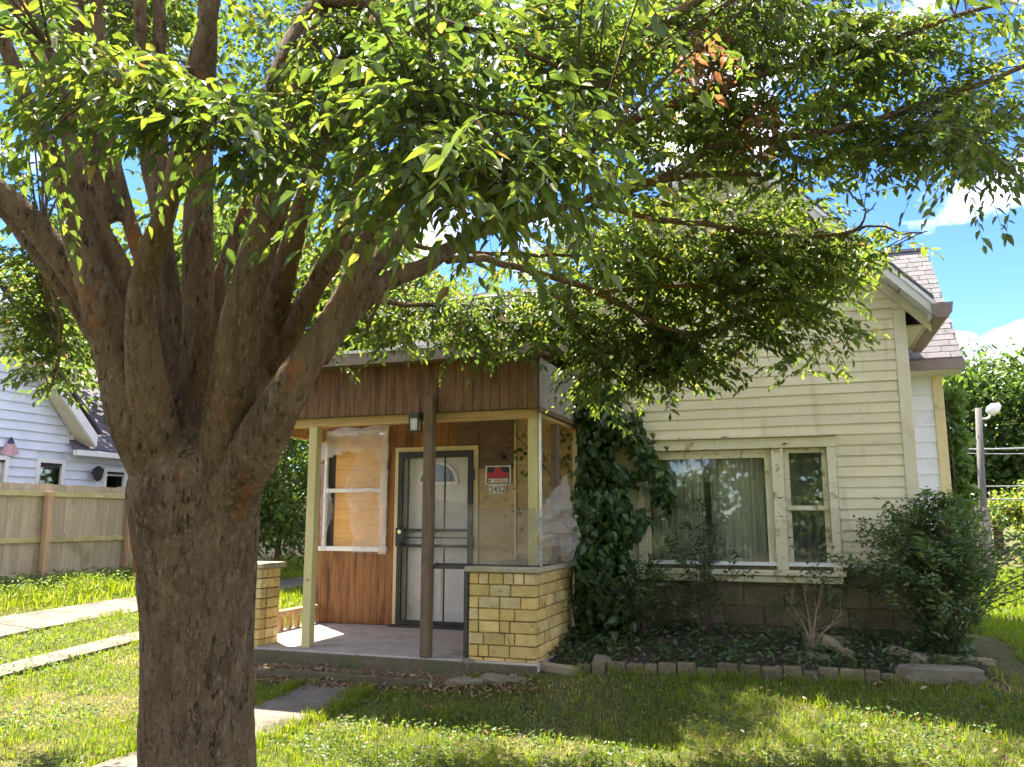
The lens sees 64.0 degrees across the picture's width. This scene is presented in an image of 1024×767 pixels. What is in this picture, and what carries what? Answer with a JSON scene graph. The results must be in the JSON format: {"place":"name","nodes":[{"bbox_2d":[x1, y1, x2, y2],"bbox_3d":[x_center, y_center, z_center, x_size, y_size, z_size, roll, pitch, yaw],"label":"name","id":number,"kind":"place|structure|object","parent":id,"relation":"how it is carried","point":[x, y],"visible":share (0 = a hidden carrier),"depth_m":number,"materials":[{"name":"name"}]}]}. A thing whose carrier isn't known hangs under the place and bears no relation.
{"place":"outdoors","nodes":[
{"label":"outdoors","id":0,"kind":"place"},
{"bbox_2d":[0,602,300,678],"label":"driveway","id":1,"kind":"structure","parent":0,"point":[91,646],"depth_m":8.99,"materials":[{"name":"concrete"}]},
{"bbox_2d":[0,577,303,638],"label":"driveway","id":2,"kind":"structure","parent":0,"point":[19,623],"depth_m":11.48,"materials":[{"name":"concrete"}]},
{"bbox_2d":[462,657,476,669],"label":"stone","id":3,"kind":"object","parent":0,"point":[467,661],"visible":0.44,"depth_m":7.55,"materials":[{"name":"grey stone"}]},
{"bbox_2d":[0,521,1023,766],"bbox_3d":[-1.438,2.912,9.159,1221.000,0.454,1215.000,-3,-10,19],"label":"ground","id":4,"kind":"structure","parent":0,"point":[996,649],"depth_m":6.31,"materials":[{"name":"green plant"}]},
{"bbox_2d":[0,257,94,371],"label":"broad tree","id":5,"kind":"object","parent":4,"relation":"on","point":[1,273],"depth_m":32.59,"materials":[{"name":"green plant"}]},
{"bbox_2d":[0,280,127,487],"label":"neighbour house","id":6,"kind":"structure","parent":4,"relation":"on","point":[57,439],"depth_m":18.57,"materials":[{"name":"white wood"}]},
{"bbox_2d":[0,455,9,481],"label":"window","id":7,"kind":"structure","parent":6,"relation":"in","point":[4,460],"depth_m":17.43,"materials":[{"name":"white paint"}]},
{"bbox_2d":[1,437,18,455],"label":"flag","id":8,"kind":"object","parent":6,"relation":"attached to","point":[10,448],"depth_m":17.55,"materials":[{"name":"pink fabric"}]},
{"bbox_2d":[34,458,65,484],"bbox_3d":[-10.443,2.453,18.436,0.090,1.500,0.752,-3,-10,19],"label":"window","id":9,"kind":"structure","parent":6,"relation":"in","point":[45,473],"depth_m":18.53,"materials":[{"name":"white paint"}]},
{"bbox_2d":[91,466,103,480],"bbox_3d":[-9.892,2.152,19.557,0.305,0.360,0.240,-8,-12,41],"label":"wall lamp","id":10,"kind":"object","parent":6,"relation":"attached to","point":[97,472],"visible":1,"depth_m":19.46,"materials":[{"name":"black metal"}]},
{"bbox_2d":[102,467,126,487],"bbox_3d":[-9.824,2.841,20.163,0.090,1.500,0.728,-3,-10,19],"label":"window","id":11,"kind":"structure","parent":6,"relation":"in","point":[112,477],"depth_m":20.26,"materials":[{"name":"white paint"}]},
{"bbox_2d":[0,554,303,613],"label":"fence weeds","id":12,"kind":"object","parent":4,"relation":"on","point":[50,596],"visible":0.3,"depth_m":13.35,"materials":[{"name":"green plant"}]},
{"bbox_2d":[0,482,306,585],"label":"wooden fence","id":13,"kind":"object","parent":4,"relation":"on","point":[45,528],"visible":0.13,"depth_m":14.43,"materials":[{"name":"brown wood"}]},
{"bbox_2d":[30,159,409,444],"bbox_3d":[-7.699,-0.936,24.502,9.526,12.666,9.870,-3,-10,19],"label":"broad tree","id":14,"kind":"object","parent":4,"relation":"on","point":[220,229],"visible":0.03,"depth_m":22.56,"materials":[{"name":"green plant"}]},
{"bbox_2d":[91,681,364,766],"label":"walkway","id":15,"kind":"structure","parent":4,"relation":"on","point":[295,701],"depth_m":6.79,"materials":[{"name":"concrete"}]},
{"bbox_2d":[258,438,308,571],"bbox_3d":[-5.002,1.833,17.211,3.579,4.982,3.328,-3,-10,19],"label":"shrub","id":16,"kind":"object","parent":4,"relation":"on","point":[275,508],"visible":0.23,"depth_m":16.53,"materials":[{"name":"green plant"}]},
{"bbox_2d":[263,439,308,514],"bbox_3d":[-6.789,1.776,22.113,5.135,6.536,4.712,-3,-10,19],"label":"shrub","id":17,"kind":"object","parent":4,"relation":"on","point":[293,444],"visible":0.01,"depth_m":21.39,"materials":[{"name":"green plant"}]},
{"bbox_2d":[278,584,302,619],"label":"side lawn grass","id":18,"kind":"structure","parent":4,"relation":"on","point":[288,594],"depth_m":13.55,"materials":[{"name":"green plant"}]},
{"bbox_2d":[294,209,486,472],"bbox_3d":[-4.632,-0.254,27.703,10.098,12.358,10.536,-3,-10,19],"label":"broad tree","id":19,"kind":"object","parent":4,"relation":"on","point":[422,281],"visible":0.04,"depth_m":25.59,"materials":[{"name":"green plant"}]},
{"bbox_2d":[444,676,483,686],"bbox_3d":[-0.396,2.636,7.240,0.384,0.064,0.212,-8,-12,24],"label":"stone","id":20,"kind":"object","parent":4,"relation":"on","point":[466,680],"visible":0.67,"depth_m":7.17,"materials":[{"name":"grey stone"}]},
{"bbox_2d":[479,673,527,686],"bbox_3d":[-0.062,2.610,7.205,0.454,0.065,0.215,3,-6,8],"label":"stone","id":21,"kind":"object","parent":4,"relation":"on","point":[490,677],"visible":0.75,"depth_m":7.15,"materials":[{"name":"grey stone"}]},
{"bbox_2d":[0,0,1023,766],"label":"front tree","id":22,"kind":"object","parent":4,"relation":"on","point":[206,380],"visible":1,"depth_m":4.26,"materials":[{"name":"green plant"}]},
{"bbox_2d":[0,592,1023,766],"bbox_3d":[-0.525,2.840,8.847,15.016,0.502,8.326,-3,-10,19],"label":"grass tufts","id":23,"kind":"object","parent":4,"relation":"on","point":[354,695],"visible":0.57,"depth_m":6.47,"materials":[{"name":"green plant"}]},
{"bbox_2d":[0,630,1023,766],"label":"leaf litter","id":24,"kind":"object","parent":4,"relation":"on","point":[430,684],"visible":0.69,"depth_m":7.11,"materials":[{"name":"brown plant"}]},
{"bbox_2d":[538,661,579,675],"bbox_3d":[0.388,2.589,7.438,0.536,0.096,0.098,-2,-9,32],"label":"timber","id":25,"kind":"object","parent":4,"relation":"on","point":[546,666],"visible":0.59,"depth_m":7.38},
{"bbox_2d":[593,654,611,667],"bbox_3d":[0.812,2.548,7.395,0.170,0.169,0.128,5,2,3],"label":"stone","id":26,"kind":"object","parent":4,"relation":"on","point":[604,658],"visible":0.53,"depth_m":7.37,"materials":[{"name":"grey stone"}]},
{"bbox_2d":[253,143,965,686],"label":"house","id":27,"kind":"structure","parent":4,"relation":"on","point":[877,429],"depth_m":8.52,"materials":[{"name":"beige wood"}]},
{"bbox_2d":[318,449,387,551],"bbox_3d":[-1.996,1.370,10.491,0.974,1.520,0.140,-3,-10,19],"label":"boarded window","id":28,"kind":"structure","parent":27,"relation":"in","point":[350,522],"depth_m":10.52,"materials":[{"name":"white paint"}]},
{"bbox_2d":[321,425,388,553],"bbox_3d":[-2.023,1.343,10.418,0.994,1.610,0.021,-3,-10,19],"label":"plastic sheeting","id":29,"kind":"object","parent":27,"relation":"hanging from","point":[372,439],"visible":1,"depth_m":10.44,"materials":[{"name":"white plastic"}]},
{"bbox_2d":[408,413,422,432],"bbox_3d":[-0.974,0.399,8.269,0.110,0.195,0.100,-3,-10,19],"label":"porch light","id":30,"kind":"object","parent":27,"relation":"hanging from","point":[415,423],"visible":1,"depth_m":8.23,"materials":[{"name":"white glass"}]},
{"bbox_2d":[388,445,478,629],"bbox_3d":[-0.928,1.859,10.007,1.157,2.173,0.175,-3,-10,19],"label":"front door","id":31,"kind":"structure","parent":27,"relation":"in","point":[456,467],"depth_m":10.05,"materials":[{"name":"paint"}]},
{"bbox_2d":[395,450,474,626],"bbox_3d":[-0.949,1.858,9.922,1.036,2.082,0.112,-3,-10,19],"label":"security door","id":32,"kind":"structure","parent":27,"relation":"in","point":[400,537],"depth_m":9.99,"materials":[{"name":"black metal"}]},
{"bbox_2d":[489,485,505,492],"bbox_3d":[-0.173,1.263,9.805,0.219,0.103,0.009,-3,-10,19],"label":"house number","id":33,"kind":"object","parent":27,"relation":"attached to","point":[497,488],"visible":1,"depth_m":9.80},
{"bbox_2d":[485,465,510,484],"bbox_3d":[-0.167,1.098,9.825,0.326,0.227,0.010,-3,-10,19],"label":"warning sign","id":34,"kind":"object","parent":27,"relation":"attached to","point":[497,475],"visible":1,"depth_m":9.82,"materials":[{"name":"red plastic"}]},
{"bbox_2d":[498,453,504,460],"bbox_3d":[-0.134,0.880,9.841,0.087,0.087,0.030,-3,-10,19],"label":"doorbell box","id":35,"kind":"object","parent":27,"relation":"attached to","point":[501,456],"visible":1,"depth_m":9.83,"materials":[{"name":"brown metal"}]},
{"bbox_2d":[435,512,571,566],"bbox_3d":[0.100,1.327,8.012,1.552,0.880,0.769,4,-10,-25],"label":"ledge","id":36,"kind":"object","parent":27,"relation":"on","point":[557,536],"visible":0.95,"depth_m":7.79,"materials":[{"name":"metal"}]},
{"bbox_2d":[504,420,574,577],"bbox_3d":[0.339,1.546,9.517,0.910,2.597,0.213,-2,-10,14],"label":"porch vine","id":37,"kind":"object","parent":27,"relation":"attached to","point":[525,453],"visible":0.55,"depth_m":9.59,"materials":[{"name":"green plant"}]},
{"bbox_2d":[560,384,679,642],"bbox_3d":[1.063,1.354,8.434,1.203,2.869,1.216,-3,-10,19],"label":"climbing vine","id":38,"kind":"object","parent":27,"relation":"attached to","point":[610,527],"visible":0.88,"depth_m":8.68,"materials":[{"name":"green plant"}]},
{"bbox_2d":[651,459,707,560],"bbox_3d":[1.815,1.330,9.015,0.650,1.500,0.105,-3,-10,19],"label":"curtain","id":39,"kind":"object","parent":27,"relation":"hanging from","point":[687,482],"visible":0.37,"depth_m":8.99,"materials":[{"name":"grey fabric"}]},
{"bbox_2d":[710,458,768,561],"bbox_3d":[2.484,1.293,8.788,0.684,1.500,0.105,-3,-10,19],"label":"curtain","id":40,"kind":"object","parent":27,"relation":"hanging from","point":[738,493],"visible":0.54,"depth_m":8.79,"materials":[{"name":"grey fabric"}]},
{"bbox_2d":[632,433,846,583],"bbox_3d":[2.328,1.311,8.622,2.132,1.500,0.200,-3,-10,19],"label":"front window","id":41,"kind":"structure","parent":27,"relation":"in","point":[772,448],"depth_m":8.48,"materials":[{"name":"paint"}]},
{"bbox_2d":[783,453,832,562],"bbox_3d":[3.096,1.257,8.573,0.467,1.500,0.098,-3,-10,19],"label":"curtain","id":42,"kind":"object","parent":27,"relation":"hanging from","point":[806,489],"visible":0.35,"depth_m":8.57,"materials":[{"name":"grey fabric"}]},
{"bbox_2d":[943,386,991,629],"bbox_3d":[5.439,1.508,10.143,0.648,2.916,0.943,-3,-10,19],"label":"wall vine","id":43,"kind":"object","parent":27,"relation":"attached to","point":[961,472],"depth_m":9.91,"materials":[{"name":"green plant"}]},
{"bbox_2d":[548,631,992,680],"bbox_3d":[1.714,2.594,7.448,4.700,0.408,2.000,-3,-10,19],"label":"garden bed","id":44,"kind":"object","parent":4,"relation":"on","point":[639,656],"visible":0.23,"depth_m":7.67,"materials":[{"name":"green plant"}]},
{"bbox_2d":[565,553,705,636],"bbox_3d":[1.283,2.166,8.333,1.440,0.849,1.194,-3,-10,19],"label":"shrub","id":45,"kind":"object","parent":44,"relation":"on","point":[635,609],"visible":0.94,"depth_m":8.24,"materials":[{"name":"green plant"}]},
{"bbox_2d":[635,492,756,635],"bbox_3d":[1.796,1.839,8.360,1.210,1.480,1.075,0,-9,2],"label":"window shrub","id":46,"kind":"object","parent":44,"relation":"on","point":[707,567],"visible":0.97,"depth_m":8.29,"materials":[{"name":"green plant"}]},
{"bbox_2d":[577,661,907,684],"bbox_3d":[1.986,2.518,7.104,2.862,0.203,0.167,-2,-10,13],"label":"garden edging","id":47,"kind":"object","parent":44,"relation":"on","point":[772,673],"visible":0.55,"depth_m":7.07,"materials":[{"name":"concrete"}]},
{"bbox_2d":[543,618,995,674],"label":"bed weeds","id":48,"kind":"object","parent":44,"relation":"on","point":[859,656],"visible":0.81,"depth_m":7.63,"materials":[{"name":"green plant"}]},
{"bbox_2d":[797,651,831,659],"bbox_3d":[2.753,2.480,7.436,0.327,0.076,0.148,2,-9,8],"label":"stone","id":49,"kind":"object","parent":44,"relation":"on","point":[799,654],"visible":0.41,"depth_m":7.38,"materials":[{"name":"grey stone"}]},
{"bbox_2d":[777,550,863,650],"bbox_3d":[2.850,2.036,7.637,0.803,0.941,0.481,-8,-12,41],"label":"bare shrub","id":50,"kind":"object","parent":44,"relation":"on","point":[812,633],"visible":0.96,"depth_m":7.62,"materials":[{"name":"brown plant"}]},
{"bbox_2d":[801,631,851,650],"bbox_3d":[2.928,2.438,7.657,0.438,0.174,0.220,4,-3,9],"label":"stone","id":51,"kind":"object","parent":44,"relation":"on","point":[804,636],"visible":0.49,"depth_m":7.60,"materials":[{"name":"grey stone"}]},
{"bbox_2d":[821,635,855,657],"bbox_3d":[2.978,2.420,7.458,0.106,0.087,0.362,-6,25,-37],"label":"rock","id":52,"kind":"object","parent":44,"relation":"on","point":[827,640],"visible":0.62,"depth_m":7.46,"materials":[{"name":"grey stone"}]},
{"bbox_2d":[886,645,931,659],"bbox_3d":[3.535,2.426,7.292,0.400,0.097,0.096,7,3,40],"label":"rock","id":53,"kind":"object","parent":44,"relation":"on","point":[897,650],"visible":0.4,"depth_m":7.33,"materials":[{"name":"grey stone"}]},
{"bbox_2d":[799,486,1023,655],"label":"corner bush","id":54,"kind":"object","parent":44,"relation":"in","point":[936,581],"visible":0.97,"depth_m":7.24,"materials":[{"name":"green plant"}]},
{"bbox_2d":[908,652,929,663],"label":"stone","id":55,"kind":"object","parent":44,"relation":"on","point":[913,660],"visible":0.52,"depth_m":7.02,"materials":[{"name":"grey stone"}]},
{"bbox_2d":[898,663,986,685],"bbox_3d":[3.559,2.424,6.805,0.666,0.160,0.217,-2,-10,12],"label":"concrete block","id":56,"kind":"object","parent":4,"relation":"on","point":[957,673],"depth_m":6.73,"materials":[{"name":"concrete"}]},
{"bbox_2d":[931,655,997,665],"bbox_3d":[3.926,2.413,7.141,0.529,0.064,0.129,-1,-9,14],"label":"stone","id":57,"kind":"object","parent":4,"relation":"on","point":[986,660],"visible":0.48,"depth_m":7.08,"materials":[{"name":"grey stone"}]},
{"bbox_2d":[942,336,1023,549],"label":"broad tree","id":58,"kind":"object","parent":4,"relation":"on","point":[982,387],"visible":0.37,"depth_m":34.49,"materials":[{"name":"green plant"}]},
{"bbox_2d":[972,506,994,582],"bbox_3d":[10.010,3.523,17.565,0.525,1.766,0.090,-3,-10,19],"label":"weathered fence","id":59,"kind":"object","parent":4,"relation":"on","point":[987,524],"visible":0.23,"depth_m":17.54,"materials":[{"name":"grey wood"}]},
{"bbox_2d":[975,403,1000,564],"bbox_3d":[11.976,2.715,20.417,0.403,4.434,0.790,6,-11,-30],"label":"lamp pole","id":60,"kind":"object","parent":4,"relation":"on","point":[993,408],"visible":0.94,"depth_m":20.62,"materials":[{"name":"white metal"}]},
{"bbox_2d":[964,485,1023,486],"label":"overhead wire","id":61,"kind":"object","parent":60,"relation":"attached to","point":[1006,486],"visible":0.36,"depth_m":20.56,"materials":[{"name":"metal"}]},
{"bbox_2d":[967,453,1023,453],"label":"overhead wire","id":62,"kind":"object","parent":60,"relation":"attached to","point":[997,453],"visible":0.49,"depth_m":20.74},
{"bbox_2d":[969,447,1023,449],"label":"overhead wire","id":63,"kind":"object","parent":60,"relation":"attached to","point":[996,448],"visible":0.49,"depth_m":20.76,"materials":[{"name":"white metal"}]},
{"bbox_2d":[970,498,1023,499],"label":"overhead wire","id":64,"kind":"object","parent":60,"relation":"attached to","point":[1007,499],"visible":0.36,"depth_m":20.51,"materials":[{"name":"white metal"}]},
{"bbox_2d":[978,479,1023,562],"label":"shrub","id":65,"kind":"object","parent":4,"relation":"on","point":[1007,508],"visible":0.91,"depth_m":25.51,"materials":[{"name":"green plant"}]},
{"bbox_2d":[997,347,1023,454],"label":"broad tree","id":66,"kind":"object","parent":4,"relation":"on","point":[1016,352],"depth_m":39.57,"materials":[{"name":"green plant"}]},
{"bbox_2d":[0,0,1023,518],"label":"sky","id":67,"kind":"structure","parent":0,"point":[986,292],"materials":[{"name":"blue"}]},
{"bbox_2d":[967,566,1023,648],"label":"side yard grass","id":68,"kind":"structure","parent":0,"point":[1017,611],"depth_m":11.88,"materials":[{"name":"green plant"}]}
]}

